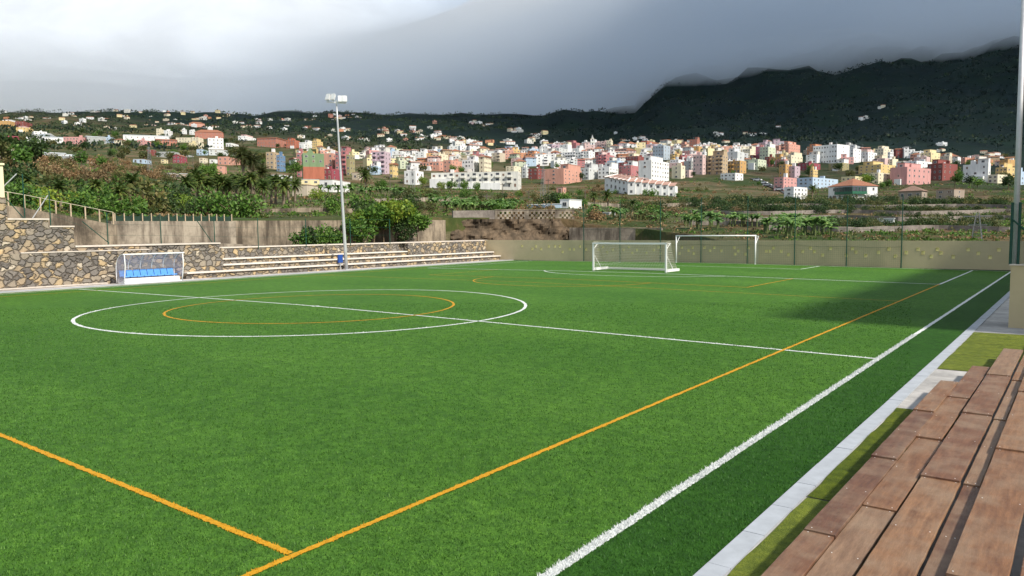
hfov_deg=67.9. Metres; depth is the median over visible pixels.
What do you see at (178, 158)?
house
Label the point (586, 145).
town house
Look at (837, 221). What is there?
shrub
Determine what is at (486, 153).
town house
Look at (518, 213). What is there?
scrub bush
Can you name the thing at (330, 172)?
house
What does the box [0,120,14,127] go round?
apartment block
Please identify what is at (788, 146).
apartment block
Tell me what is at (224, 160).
house
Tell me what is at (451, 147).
town house
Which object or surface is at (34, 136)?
town tree
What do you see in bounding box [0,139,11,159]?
town tree
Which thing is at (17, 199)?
bush
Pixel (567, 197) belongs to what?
bush
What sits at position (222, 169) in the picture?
house
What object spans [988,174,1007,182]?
house
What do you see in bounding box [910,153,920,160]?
town house
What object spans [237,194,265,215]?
bush
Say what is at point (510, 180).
terrace block
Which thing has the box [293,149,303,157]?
town house
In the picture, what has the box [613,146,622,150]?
town house
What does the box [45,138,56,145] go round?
town tree
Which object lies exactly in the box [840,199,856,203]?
shrub
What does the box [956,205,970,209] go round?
shrub
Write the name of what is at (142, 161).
house
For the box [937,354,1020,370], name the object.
turf mat
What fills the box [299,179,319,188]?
house
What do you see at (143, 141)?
apartment block
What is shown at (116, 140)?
house
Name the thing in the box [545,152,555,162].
town house
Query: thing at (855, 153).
apartment block
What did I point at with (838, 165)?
town tree
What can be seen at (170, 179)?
scrub bush
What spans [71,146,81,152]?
town tree
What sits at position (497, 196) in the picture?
bush
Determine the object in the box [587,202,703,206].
terrace wall
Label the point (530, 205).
scrub bush
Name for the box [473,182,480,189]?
broadleaf tree
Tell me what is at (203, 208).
bush
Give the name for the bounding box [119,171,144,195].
palm tree
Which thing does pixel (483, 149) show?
town house
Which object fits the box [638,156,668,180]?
apartment block
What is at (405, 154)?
apartment block
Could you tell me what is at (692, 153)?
town house
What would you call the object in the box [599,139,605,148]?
town house
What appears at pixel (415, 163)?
town house
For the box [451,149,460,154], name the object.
town house
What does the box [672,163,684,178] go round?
apartment block
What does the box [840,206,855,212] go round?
shrub
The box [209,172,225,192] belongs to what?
palm tree
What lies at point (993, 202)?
shrub
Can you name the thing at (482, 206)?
bush
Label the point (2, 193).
rendered block
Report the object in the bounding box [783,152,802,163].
apartment block
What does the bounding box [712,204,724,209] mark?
shrub
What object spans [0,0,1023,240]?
hills
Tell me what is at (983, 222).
shrub
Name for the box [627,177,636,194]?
terraced house
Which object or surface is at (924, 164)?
apartment block
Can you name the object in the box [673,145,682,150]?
town house
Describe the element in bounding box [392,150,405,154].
town house
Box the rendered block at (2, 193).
[0,163,4,196]
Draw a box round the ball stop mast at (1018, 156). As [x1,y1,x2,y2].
[1012,0,1023,263]
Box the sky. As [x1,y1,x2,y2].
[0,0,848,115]
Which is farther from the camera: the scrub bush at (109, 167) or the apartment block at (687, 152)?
the apartment block at (687, 152)
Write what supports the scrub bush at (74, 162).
on the hills
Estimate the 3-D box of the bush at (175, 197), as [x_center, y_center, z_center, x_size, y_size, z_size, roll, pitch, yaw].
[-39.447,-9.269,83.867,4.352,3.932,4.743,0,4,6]
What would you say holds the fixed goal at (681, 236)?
on the football pitch
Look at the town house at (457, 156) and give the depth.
550.68 m
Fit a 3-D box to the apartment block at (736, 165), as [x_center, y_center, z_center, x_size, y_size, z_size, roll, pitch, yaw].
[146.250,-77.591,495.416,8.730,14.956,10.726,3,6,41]
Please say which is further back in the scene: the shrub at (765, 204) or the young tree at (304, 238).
the shrub at (765, 204)
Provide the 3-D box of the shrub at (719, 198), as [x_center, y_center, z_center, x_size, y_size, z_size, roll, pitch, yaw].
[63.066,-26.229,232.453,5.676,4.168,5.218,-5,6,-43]
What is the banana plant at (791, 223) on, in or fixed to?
on the hills
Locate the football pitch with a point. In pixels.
(560, 290)
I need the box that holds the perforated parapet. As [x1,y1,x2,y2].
[495,209,574,218]
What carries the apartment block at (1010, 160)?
on the hills
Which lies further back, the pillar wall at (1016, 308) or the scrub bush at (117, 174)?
the scrub bush at (117, 174)
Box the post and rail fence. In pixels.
[4,191,113,223]
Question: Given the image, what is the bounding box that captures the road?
[751,178,783,192]
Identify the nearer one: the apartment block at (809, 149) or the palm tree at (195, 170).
the palm tree at (195, 170)
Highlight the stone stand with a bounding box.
[181,240,500,278]
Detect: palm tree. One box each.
[16,172,39,199]
[46,177,72,209]
[84,177,106,200]
[107,182,133,202]
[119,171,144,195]
[174,173,196,193]
[180,177,199,193]
[184,167,203,199]
[187,172,211,201]
[198,177,218,196]
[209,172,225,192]
[209,175,230,196]
[219,174,234,198]
[226,172,241,200]
[230,145,256,175]
[231,174,248,192]
[231,176,256,199]
[240,149,264,191]
[241,170,260,194]
[252,163,271,196]
[254,177,270,203]
[254,178,272,201]
[263,173,272,203]
[267,173,282,203]
[272,176,292,204]
[280,174,294,202]
[289,178,303,202]
[355,168,371,192]
[588,192,598,203]
[599,189,615,208]
[628,197,636,210]
[808,184,817,196]
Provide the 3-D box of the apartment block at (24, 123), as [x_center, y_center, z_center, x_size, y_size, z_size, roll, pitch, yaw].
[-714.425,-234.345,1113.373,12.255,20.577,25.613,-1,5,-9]
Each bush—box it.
[0,156,16,167]
[0,160,38,182]
[4,176,18,189]
[4,181,45,207]
[10,161,40,172]
[16,157,49,168]
[27,184,63,209]
[31,171,79,196]
[33,161,59,171]
[35,165,53,176]
[39,154,50,162]
[42,164,68,176]
[52,161,68,169]
[52,168,72,180]
[52,186,75,207]
[57,187,103,214]
[58,164,83,179]
[59,192,95,213]
[60,154,77,164]
[61,159,77,171]
[66,178,112,198]
[73,174,86,181]
[74,166,111,182]
[78,167,106,178]
[78,184,114,212]
[85,175,131,208]
[86,154,108,166]
[87,199,108,213]
[95,193,148,215]
[98,159,117,171]
[106,168,132,183]
[118,157,131,164]
[122,176,171,215]
[128,165,138,170]
[136,164,149,171]
[138,188,180,212]
[139,205,157,214]
[140,165,160,176]
[144,170,163,179]
[149,194,178,213]
[157,174,175,184]
[160,170,179,181]
[172,192,192,209]
[174,165,183,170]
[188,185,229,215]
[208,190,266,217]
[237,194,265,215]
[308,188,325,198]
[317,192,348,212]
[345,191,369,208]
[349,197,376,208]
[352,198,378,212]
[390,190,401,197]
[391,197,416,211]
[395,194,408,200]
[401,187,415,197]
[404,193,421,208]
[415,202,424,210]
[420,188,433,196]
[426,202,435,210]
[459,187,471,197]
[475,197,488,209]
[477,192,485,198]
[490,200,515,214]
[493,194,503,198]
[506,192,519,201]
[508,202,532,214]
[509,205,529,218]
[513,203,533,217]
[515,190,522,195]
[530,204,546,216]
[532,200,555,216]
[536,197,546,203]
[542,193,558,203]
[556,191,572,203]
[556,192,573,203]
[575,189,584,194]
[578,198,588,205]
[586,206,606,220]
[619,201,631,210]
[629,207,649,219]
[631,201,650,210]
[642,204,662,213]
[643,188,657,196]
[646,211,665,220]
[653,200,668,208]
[662,205,682,215]
[678,201,688,206]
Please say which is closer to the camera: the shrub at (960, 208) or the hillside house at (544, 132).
the shrub at (960, 208)
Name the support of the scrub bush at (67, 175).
on the hills
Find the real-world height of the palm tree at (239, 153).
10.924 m
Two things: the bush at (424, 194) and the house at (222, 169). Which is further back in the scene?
the house at (222, 169)
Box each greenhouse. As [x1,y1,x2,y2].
[44,152,65,155]
[58,154,76,160]
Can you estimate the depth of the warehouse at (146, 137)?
809.89 m
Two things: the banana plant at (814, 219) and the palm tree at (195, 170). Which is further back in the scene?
the palm tree at (195, 170)
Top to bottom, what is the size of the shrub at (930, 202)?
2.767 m
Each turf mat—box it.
[727,497,889,575]
[808,408,959,510]
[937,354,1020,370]
[952,342,1023,358]
[965,332,1023,345]
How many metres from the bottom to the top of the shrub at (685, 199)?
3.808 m
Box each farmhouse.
[897,186,926,199]
[936,189,964,198]
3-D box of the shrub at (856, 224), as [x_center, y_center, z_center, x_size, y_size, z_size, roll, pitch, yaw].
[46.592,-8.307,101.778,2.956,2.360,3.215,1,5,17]
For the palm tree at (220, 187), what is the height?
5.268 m
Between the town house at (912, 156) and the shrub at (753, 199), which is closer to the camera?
the shrub at (753, 199)
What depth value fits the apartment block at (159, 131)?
971.77 m
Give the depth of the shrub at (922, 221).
112.15 m
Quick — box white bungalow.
[319,179,349,191]
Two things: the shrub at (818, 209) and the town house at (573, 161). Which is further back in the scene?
the town house at (573, 161)
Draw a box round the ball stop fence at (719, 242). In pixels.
[583,194,903,267]
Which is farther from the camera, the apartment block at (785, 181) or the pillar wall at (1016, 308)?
the apartment block at (785, 181)
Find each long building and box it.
[157,152,193,156]
[176,137,202,142]
[208,150,232,155]
[238,134,255,140]
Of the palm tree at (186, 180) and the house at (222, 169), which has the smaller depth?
the palm tree at (186, 180)
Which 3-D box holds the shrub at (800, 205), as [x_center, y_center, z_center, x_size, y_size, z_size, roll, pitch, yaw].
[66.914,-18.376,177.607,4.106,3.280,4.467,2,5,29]
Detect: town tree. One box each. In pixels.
[0,132,20,158]
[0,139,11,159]
[7,144,32,162]
[8,143,33,161]
[19,136,50,161]
[29,134,39,139]
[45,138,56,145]
[47,153,61,160]
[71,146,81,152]
[71,149,88,166]
[79,140,90,149]
[93,155,106,166]
[107,149,115,156]
[115,152,126,158]
[117,146,131,156]
[121,140,130,145]
[138,144,147,150]
[138,150,151,159]
[154,140,161,149]
[164,151,174,161]
[179,150,189,156]
[180,143,186,150]
[188,144,196,150]
[257,152,265,159]
[357,165,370,173]
[370,166,378,172]
[418,164,427,169]
[758,166,765,171]
[804,167,810,176]
[832,163,842,170]
[845,169,854,175]
[863,173,875,181]
[877,181,885,188]
[883,179,892,188]
[963,175,975,183]
[972,177,984,187]
[1000,176,1013,189]
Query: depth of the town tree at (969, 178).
359.01 m
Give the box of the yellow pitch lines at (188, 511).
[0,269,939,575]
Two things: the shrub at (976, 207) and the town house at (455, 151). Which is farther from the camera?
the town house at (455, 151)
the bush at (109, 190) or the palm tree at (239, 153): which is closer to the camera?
the bush at (109, 190)
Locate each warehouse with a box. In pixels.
[39,133,54,136]
[42,136,62,142]
[84,136,105,143]
[123,134,169,140]
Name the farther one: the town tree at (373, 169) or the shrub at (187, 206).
the town tree at (373, 169)
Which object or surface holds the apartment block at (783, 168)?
on the hills
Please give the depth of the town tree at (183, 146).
591.39 m
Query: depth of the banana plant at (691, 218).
101.09 m
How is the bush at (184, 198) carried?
on the hills
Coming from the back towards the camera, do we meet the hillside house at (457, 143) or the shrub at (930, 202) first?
the hillside house at (457, 143)
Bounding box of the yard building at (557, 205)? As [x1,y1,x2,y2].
[545,203,560,207]
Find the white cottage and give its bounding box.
[560,199,581,208]
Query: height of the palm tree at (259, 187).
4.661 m
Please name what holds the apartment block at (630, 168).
on the hills
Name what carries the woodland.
on the hills
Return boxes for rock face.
[451,219,571,240]
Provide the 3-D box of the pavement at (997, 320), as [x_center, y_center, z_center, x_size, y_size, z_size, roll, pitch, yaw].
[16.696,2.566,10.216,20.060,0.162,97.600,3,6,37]
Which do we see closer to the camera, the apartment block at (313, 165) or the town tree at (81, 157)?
the town tree at (81, 157)
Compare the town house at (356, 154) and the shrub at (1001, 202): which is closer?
the shrub at (1001, 202)
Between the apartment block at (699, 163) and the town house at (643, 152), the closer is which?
the apartment block at (699, 163)
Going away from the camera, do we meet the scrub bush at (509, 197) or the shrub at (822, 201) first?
the scrub bush at (509, 197)
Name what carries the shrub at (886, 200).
on the hills
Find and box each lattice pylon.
[146,147,152,170]
[410,169,414,187]
[539,167,545,196]
[964,213,991,238]
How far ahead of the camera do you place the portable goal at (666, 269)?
58.31 m
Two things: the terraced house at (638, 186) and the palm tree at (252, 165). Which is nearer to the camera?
the palm tree at (252, 165)
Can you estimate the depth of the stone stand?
67.93 m
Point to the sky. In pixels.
(527, 57)
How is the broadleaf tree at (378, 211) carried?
on the ground
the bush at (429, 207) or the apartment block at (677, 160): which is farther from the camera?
the apartment block at (677, 160)
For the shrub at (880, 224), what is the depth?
109.44 m
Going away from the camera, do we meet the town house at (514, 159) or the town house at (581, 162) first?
the town house at (581, 162)
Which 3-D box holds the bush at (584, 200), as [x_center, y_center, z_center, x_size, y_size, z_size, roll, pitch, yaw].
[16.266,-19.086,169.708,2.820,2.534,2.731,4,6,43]
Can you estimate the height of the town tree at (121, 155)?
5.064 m
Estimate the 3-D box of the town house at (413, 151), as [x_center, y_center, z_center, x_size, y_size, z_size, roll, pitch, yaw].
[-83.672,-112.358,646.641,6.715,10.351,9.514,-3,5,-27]
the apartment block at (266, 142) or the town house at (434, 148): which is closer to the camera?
the town house at (434, 148)
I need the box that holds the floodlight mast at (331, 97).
[325,93,348,269]
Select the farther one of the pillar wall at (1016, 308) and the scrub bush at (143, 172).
the scrub bush at (143, 172)
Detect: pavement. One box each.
[0,260,508,292]
[726,298,1023,575]
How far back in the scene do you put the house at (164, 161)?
396.80 m
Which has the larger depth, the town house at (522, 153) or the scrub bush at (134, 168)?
the town house at (522, 153)
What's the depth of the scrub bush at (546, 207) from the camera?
113.27 m
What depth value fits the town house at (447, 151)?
634.91 m
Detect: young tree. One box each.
[288,227,312,244]
[295,224,318,244]
[307,223,332,243]
[319,229,339,243]
[328,225,342,243]
[332,229,347,243]
[351,219,378,242]
[392,215,417,243]
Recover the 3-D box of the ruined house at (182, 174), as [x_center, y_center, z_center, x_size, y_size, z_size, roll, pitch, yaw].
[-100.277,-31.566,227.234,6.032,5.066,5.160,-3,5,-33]
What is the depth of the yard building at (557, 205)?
150.06 m
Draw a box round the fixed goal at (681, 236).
[676,235,758,263]
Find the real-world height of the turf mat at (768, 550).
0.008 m
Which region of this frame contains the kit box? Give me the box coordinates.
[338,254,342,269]
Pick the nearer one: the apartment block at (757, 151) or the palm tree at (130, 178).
the palm tree at (130, 178)
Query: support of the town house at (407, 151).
on the hills
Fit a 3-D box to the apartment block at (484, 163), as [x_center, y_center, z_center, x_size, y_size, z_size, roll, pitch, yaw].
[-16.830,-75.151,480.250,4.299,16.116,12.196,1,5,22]
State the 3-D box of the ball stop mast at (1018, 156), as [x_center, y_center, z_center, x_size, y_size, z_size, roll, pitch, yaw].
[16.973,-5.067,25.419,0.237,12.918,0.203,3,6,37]
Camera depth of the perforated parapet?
106.26 m
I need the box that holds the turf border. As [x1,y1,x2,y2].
[557,273,1009,575]
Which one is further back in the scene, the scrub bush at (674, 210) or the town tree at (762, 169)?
the town tree at (762, 169)
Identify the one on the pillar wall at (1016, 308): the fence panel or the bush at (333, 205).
the fence panel
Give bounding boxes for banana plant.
[608,206,618,219]
[685,216,697,227]
[693,214,703,228]
[703,210,716,225]
[710,215,724,228]
[727,214,737,226]
[731,212,741,225]
[738,214,748,226]
[744,214,754,226]
[749,213,762,226]
[759,217,777,232]
[769,216,783,232]
[770,225,784,235]
[772,215,791,233]
[777,219,801,236]
[778,216,803,237]
[788,223,799,236]
[798,217,810,234]
[800,223,812,235]
[806,216,826,235]
[808,222,822,234]
[817,218,827,234]
[821,222,838,233]
[821,225,837,236]
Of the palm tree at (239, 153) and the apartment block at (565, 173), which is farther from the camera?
the apartment block at (565, 173)
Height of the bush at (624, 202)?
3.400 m
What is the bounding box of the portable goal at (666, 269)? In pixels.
[592,241,679,272]
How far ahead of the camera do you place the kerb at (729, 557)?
10.32 m
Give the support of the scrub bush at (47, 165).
on the hills
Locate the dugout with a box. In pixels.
[116,252,183,283]
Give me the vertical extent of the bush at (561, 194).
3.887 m
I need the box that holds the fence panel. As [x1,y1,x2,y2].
[1009,202,1023,263]
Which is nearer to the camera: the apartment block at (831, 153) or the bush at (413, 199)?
the bush at (413, 199)
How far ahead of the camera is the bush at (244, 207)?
79.39 m
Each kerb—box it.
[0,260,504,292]
[693,291,1009,575]
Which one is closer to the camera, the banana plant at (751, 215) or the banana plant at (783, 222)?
the banana plant at (783, 222)
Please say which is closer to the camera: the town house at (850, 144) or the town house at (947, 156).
the town house at (947, 156)
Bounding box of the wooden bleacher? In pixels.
[761,348,1023,575]
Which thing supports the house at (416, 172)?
on the hills
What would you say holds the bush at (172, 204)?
on the hills
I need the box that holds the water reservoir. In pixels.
[877,218,894,222]
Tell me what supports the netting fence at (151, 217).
on the retaining wall at (138, 232)
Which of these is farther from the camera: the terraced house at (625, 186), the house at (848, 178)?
the house at (848, 178)
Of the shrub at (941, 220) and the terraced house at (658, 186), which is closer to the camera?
the shrub at (941, 220)
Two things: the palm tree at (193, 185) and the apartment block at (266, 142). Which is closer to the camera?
the palm tree at (193, 185)
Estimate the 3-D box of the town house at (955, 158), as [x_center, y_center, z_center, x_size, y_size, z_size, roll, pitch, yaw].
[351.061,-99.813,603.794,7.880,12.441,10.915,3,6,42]
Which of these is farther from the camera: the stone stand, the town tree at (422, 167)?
the town tree at (422, 167)
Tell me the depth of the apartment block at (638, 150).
666.94 m
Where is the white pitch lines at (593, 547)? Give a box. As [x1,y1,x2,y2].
[9,261,1010,575]
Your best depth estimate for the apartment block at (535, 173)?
428.44 m
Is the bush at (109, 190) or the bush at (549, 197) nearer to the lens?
the bush at (109, 190)
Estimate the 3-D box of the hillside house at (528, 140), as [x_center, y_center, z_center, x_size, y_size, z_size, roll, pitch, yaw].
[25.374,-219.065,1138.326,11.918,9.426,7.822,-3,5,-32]
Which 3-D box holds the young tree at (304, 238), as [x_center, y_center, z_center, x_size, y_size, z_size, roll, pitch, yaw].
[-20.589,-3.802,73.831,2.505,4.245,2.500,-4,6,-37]
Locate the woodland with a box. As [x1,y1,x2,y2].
[0,45,1023,153]
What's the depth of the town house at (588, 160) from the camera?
542.83 m
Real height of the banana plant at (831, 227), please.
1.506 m
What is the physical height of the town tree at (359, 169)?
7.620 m
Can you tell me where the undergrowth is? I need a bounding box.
[6,155,1023,240]
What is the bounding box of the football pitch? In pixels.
[0,260,1009,575]
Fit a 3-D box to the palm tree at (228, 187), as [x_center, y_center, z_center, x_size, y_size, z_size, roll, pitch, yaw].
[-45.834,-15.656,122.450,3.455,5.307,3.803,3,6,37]
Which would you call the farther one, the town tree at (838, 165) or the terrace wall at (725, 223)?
the town tree at (838, 165)
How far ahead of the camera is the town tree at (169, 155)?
414.44 m
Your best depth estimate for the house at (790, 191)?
263.82 m
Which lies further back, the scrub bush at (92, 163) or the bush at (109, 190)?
the scrub bush at (92, 163)
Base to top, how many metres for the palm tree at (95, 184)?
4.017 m
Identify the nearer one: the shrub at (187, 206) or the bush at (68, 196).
the bush at (68, 196)
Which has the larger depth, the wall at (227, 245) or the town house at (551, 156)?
the town house at (551, 156)
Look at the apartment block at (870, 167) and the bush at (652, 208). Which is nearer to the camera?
the bush at (652, 208)
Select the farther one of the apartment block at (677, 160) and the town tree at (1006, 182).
the apartment block at (677, 160)
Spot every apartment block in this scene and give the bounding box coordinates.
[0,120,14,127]
[15,121,31,126]
[16,126,32,131]
[32,130,46,134]
[63,135,85,143]
[137,138,150,145]
[155,139,176,145]
[156,128,163,135]
[164,129,172,135]
[196,149,208,154]
[207,136,223,149]
[257,137,285,147]
[266,149,283,168]
[276,152,285,171]
[286,138,299,147]
[296,148,302,176]
[299,140,311,148]
[302,148,324,178]
[312,139,322,148]
[324,149,334,168]
[335,146,350,174]
[346,152,354,175]
[372,147,390,173]
[388,163,398,177]
[394,153,414,160]
[420,159,442,170]
[432,152,447,160]
[443,157,461,172]
[462,156,478,171]
[479,155,491,171]
[506,166,520,171]
[522,164,528,177]
[525,151,545,156]
[528,165,543,178]
[544,164,581,183]
[554,147,567,152]
[560,151,594,158]
[581,163,597,179]
[596,151,613,166]
[598,162,617,178]
[619,161,637,175]
[626,153,643,163]
[630,146,640,153]
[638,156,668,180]
[653,144,669,159]
[670,156,684,162]
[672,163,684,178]
[682,150,697,154]
[684,157,692,169]
[693,152,705,174]
[706,150,727,174]
[727,148,743,160]
[728,158,745,172]
[743,146,755,157]
[745,158,765,169]
[756,144,760,157]
[760,144,775,159]
[765,154,773,166]
[774,173,796,190]
[779,161,791,176]
[780,141,799,154]
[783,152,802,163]
[788,162,799,177]
[797,176,837,188]
[798,161,819,170]
[807,144,820,154]
[810,166,817,177]
[813,142,849,162]
[829,159,848,170]
[849,146,860,162]
[858,161,894,173]
[861,149,876,161]
[864,170,889,183]
[875,146,892,157]
[888,150,893,158]
[890,163,930,184]
[896,159,931,167]
[921,149,939,161]
[927,159,957,180]
[961,156,970,163]
[963,158,990,181]
[973,156,992,165]
[995,163,1014,176]
[1000,158,1014,165]
[1021,168,1023,184]
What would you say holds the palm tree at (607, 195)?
on the hills
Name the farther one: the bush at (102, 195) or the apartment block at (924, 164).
the apartment block at (924, 164)
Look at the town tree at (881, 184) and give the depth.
332.96 m
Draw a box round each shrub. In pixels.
[3,167,49,188]
[157,180,194,200]
[176,197,212,214]
[206,194,237,215]
[677,196,697,202]
[686,200,699,206]
[692,205,706,211]
[711,196,722,202]
[712,198,730,204]
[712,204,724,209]
[717,200,731,207]
[733,202,748,210]
[737,195,754,202]
[753,195,770,203]
[755,202,774,210]
[768,204,787,210]
[771,197,784,203]
[781,195,796,203]
[791,202,805,209]
[800,195,815,202]
[808,205,830,213]
[816,197,828,203]
[831,220,843,226]
[838,203,856,209]
[838,219,850,226]
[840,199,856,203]
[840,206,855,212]
[848,197,866,204]
[848,217,873,226]
[853,194,870,203]
[867,200,880,204]
[867,216,883,224]
[868,205,882,209]
[870,221,882,226]
[880,196,895,201]
[883,213,899,216]
[883,219,899,225]
[888,205,903,210]
[895,204,914,210]
[898,219,916,225]
[904,211,920,216]
[908,198,920,204]
[914,197,929,203]
[914,218,931,224]
[919,219,940,224]
[925,200,942,203]
[927,205,943,210]
[929,215,948,223]
[934,213,954,222]
[937,197,949,203]
[947,198,959,203]
[947,211,962,215]
[952,220,968,225]
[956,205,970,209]
[957,215,974,224]
[957,217,978,225]
[961,197,978,203]
[968,205,983,209]
[978,220,993,225]
[979,217,1000,226]
[980,199,999,203]
[992,194,1012,201]
[996,199,1009,204]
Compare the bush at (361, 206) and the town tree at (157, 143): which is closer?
the bush at (361, 206)
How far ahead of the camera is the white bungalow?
205.44 m
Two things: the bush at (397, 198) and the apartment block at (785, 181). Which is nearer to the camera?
the bush at (397, 198)
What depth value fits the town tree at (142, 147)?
511.23 m
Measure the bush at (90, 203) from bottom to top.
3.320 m
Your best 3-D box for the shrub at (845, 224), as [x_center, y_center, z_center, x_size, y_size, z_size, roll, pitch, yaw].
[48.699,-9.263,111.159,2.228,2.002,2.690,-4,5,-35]
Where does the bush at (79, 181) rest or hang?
on the hills
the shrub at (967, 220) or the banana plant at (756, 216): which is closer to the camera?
the banana plant at (756, 216)
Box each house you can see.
[114,139,125,144]
[133,159,151,163]
[147,150,155,155]
[161,159,167,163]
[169,173,186,179]
[173,154,186,162]
[189,122,204,126]
[189,129,194,134]
[195,130,223,138]
[199,158,207,162]
[209,159,217,162]
[217,166,226,173]
[218,157,240,164]
[226,143,238,146]
[292,184,317,195]
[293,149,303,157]
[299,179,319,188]
[318,147,326,153]
[324,163,342,179]
[352,149,358,158]
[352,172,362,179]
[359,150,367,158]
[363,154,371,166]
[366,147,378,157]
[367,161,380,174]
[391,155,398,162]
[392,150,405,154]
[396,157,409,168]
[399,149,410,154]
[404,165,423,184]
[408,161,421,168]
[410,149,418,154]
[415,149,427,159]
[417,158,427,161]
[427,156,441,161]
[429,146,437,150]
[440,149,451,157]
[447,144,457,149]
[450,154,460,160]
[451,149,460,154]
[453,140,462,145]
[458,144,467,150]
[466,144,479,150]
[472,151,483,155]
[477,146,489,152]
[482,150,490,155]
[492,150,504,161]
[502,148,513,158]
[505,141,514,144]
[510,153,519,158]
[511,157,523,165]
[512,147,519,152]
[512,159,526,166]
[518,150,525,157]
[523,157,536,165]
[524,138,533,143]
[527,147,538,152]
[534,153,548,165]
[539,144,550,152]
[541,130,547,134]
[541,148,554,153]
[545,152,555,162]
[549,143,561,147]
[551,157,566,167]
[556,187,565,193]
[560,142,571,151]
[566,157,576,164]
[567,140,579,150]
[573,145,583,151]
[577,159,584,166]
[583,142,594,151]
[583,158,592,163]
[594,147,603,151]
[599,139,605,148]
[604,173,620,191]
[606,139,612,146]
[607,157,623,162]
[608,149,615,156]
[608,174,623,192]
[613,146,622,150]
[614,175,630,192]
[615,151,626,153]
[615,156,627,161]
[618,162,626,168]
[618,176,634,193]
[621,177,637,193]
[622,143,629,147]
[625,148,635,153]
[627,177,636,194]
[629,142,636,147]
[634,178,642,194]
[636,140,645,148]
[640,149,648,156]
[641,178,649,194]
[643,145,652,150]
[649,179,656,193]
[655,180,663,194]
[660,139,671,145]
[662,182,669,195]
[668,182,677,195]
[669,163,676,167]
[670,151,679,159]
[672,139,681,143]
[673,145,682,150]
[680,153,689,159]
[681,146,693,150]
[685,170,692,176]
[688,151,696,156]
[689,137,699,145]
[693,144,701,151]
[700,146,713,155]
[721,173,742,180]
[722,144,732,151]
[741,145,748,151]
[758,140,767,146]
[772,139,783,144]
[774,154,786,163]
[775,157,787,165]
[784,187,806,198]
[806,151,820,162]
[841,154,853,163]
[841,176,862,181]
[846,142,856,148]
[873,155,888,164]
[887,156,897,165]
[893,148,902,157]
[902,147,914,157]
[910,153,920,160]
[914,154,929,161]
[940,152,951,162]
[952,154,960,163]
[988,156,999,163]
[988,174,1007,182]
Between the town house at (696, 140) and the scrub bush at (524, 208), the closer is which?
the scrub bush at (524, 208)
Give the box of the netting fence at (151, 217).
[114,213,231,220]
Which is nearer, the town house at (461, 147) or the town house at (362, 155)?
the town house at (362, 155)
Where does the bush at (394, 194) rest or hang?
on the hills
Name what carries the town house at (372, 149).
on the hills
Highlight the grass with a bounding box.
[0,301,916,575]
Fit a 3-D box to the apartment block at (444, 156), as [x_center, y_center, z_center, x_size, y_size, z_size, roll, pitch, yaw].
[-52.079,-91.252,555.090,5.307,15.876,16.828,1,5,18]
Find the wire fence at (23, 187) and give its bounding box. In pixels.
[4,174,389,248]
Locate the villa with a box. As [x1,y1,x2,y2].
[828,179,877,199]
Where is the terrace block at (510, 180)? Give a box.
[430,169,520,189]
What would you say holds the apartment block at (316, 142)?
on the hills
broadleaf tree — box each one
[197,162,219,178]
[285,159,302,178]
[339,217,367,242]
[345,210,378,239]
[359,202,394,242]
[372,212,398,241]
[374,178,386,193]
[374,197,415,241]
[400,204,421,240]
[409,211,432,241]
[418,176,426,184]
[436,181,446,192]
[446,180,457,193]
[460,179,468,188]
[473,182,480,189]
[858,174,871,182]
[950,169,964,188]
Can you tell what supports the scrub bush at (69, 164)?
on the hills
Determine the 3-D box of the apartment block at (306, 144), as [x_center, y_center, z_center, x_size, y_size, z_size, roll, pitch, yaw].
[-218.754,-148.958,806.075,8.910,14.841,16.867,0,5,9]
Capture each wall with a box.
[0,197,222,290]
[7,206,117,245]
[106,221,235,244]
[154,242,266,246]
[236,220,445,245]
[260,208,354,212]
[336,197,450,202]
[452,210,494,218]
[484,240,1023,270]
[569,228,662,239]
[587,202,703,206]
[689,220,777,226]
[690,209,1010,214]
[705,215,1010,220]
[757,203,1010,207]
[769,225,1009,231]
[1008,264,1023,327]
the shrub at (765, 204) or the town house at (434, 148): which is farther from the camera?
the town house at (434, 148)
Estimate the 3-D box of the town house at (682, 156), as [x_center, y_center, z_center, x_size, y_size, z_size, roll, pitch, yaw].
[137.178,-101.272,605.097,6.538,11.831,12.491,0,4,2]
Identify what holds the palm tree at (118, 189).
on the hills
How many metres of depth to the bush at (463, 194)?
214.65 m
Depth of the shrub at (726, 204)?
192.21 m
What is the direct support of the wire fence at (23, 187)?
on the stone stand
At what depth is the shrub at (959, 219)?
119.26 m
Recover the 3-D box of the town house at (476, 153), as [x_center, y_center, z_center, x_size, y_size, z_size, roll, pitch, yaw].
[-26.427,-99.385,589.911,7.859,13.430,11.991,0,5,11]
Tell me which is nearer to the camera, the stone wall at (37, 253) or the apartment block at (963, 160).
the stone wall at (37, 253)
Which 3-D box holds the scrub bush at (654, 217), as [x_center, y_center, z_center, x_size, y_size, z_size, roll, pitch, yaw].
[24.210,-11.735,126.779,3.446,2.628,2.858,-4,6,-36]
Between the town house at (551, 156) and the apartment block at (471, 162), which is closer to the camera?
the apartment block at (471, 162)
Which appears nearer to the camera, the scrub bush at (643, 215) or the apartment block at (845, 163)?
the scrub bush at (643, 215)
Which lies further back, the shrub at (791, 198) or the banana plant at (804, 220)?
the shrub at (791, 198)
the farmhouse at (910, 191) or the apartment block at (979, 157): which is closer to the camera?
the farmhouse at (910, 191)
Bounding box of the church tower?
[590,135,593,144]
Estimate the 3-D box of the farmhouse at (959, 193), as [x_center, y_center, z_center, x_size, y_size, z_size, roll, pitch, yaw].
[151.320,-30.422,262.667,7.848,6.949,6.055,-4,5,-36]
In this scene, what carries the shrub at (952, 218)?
on the hills

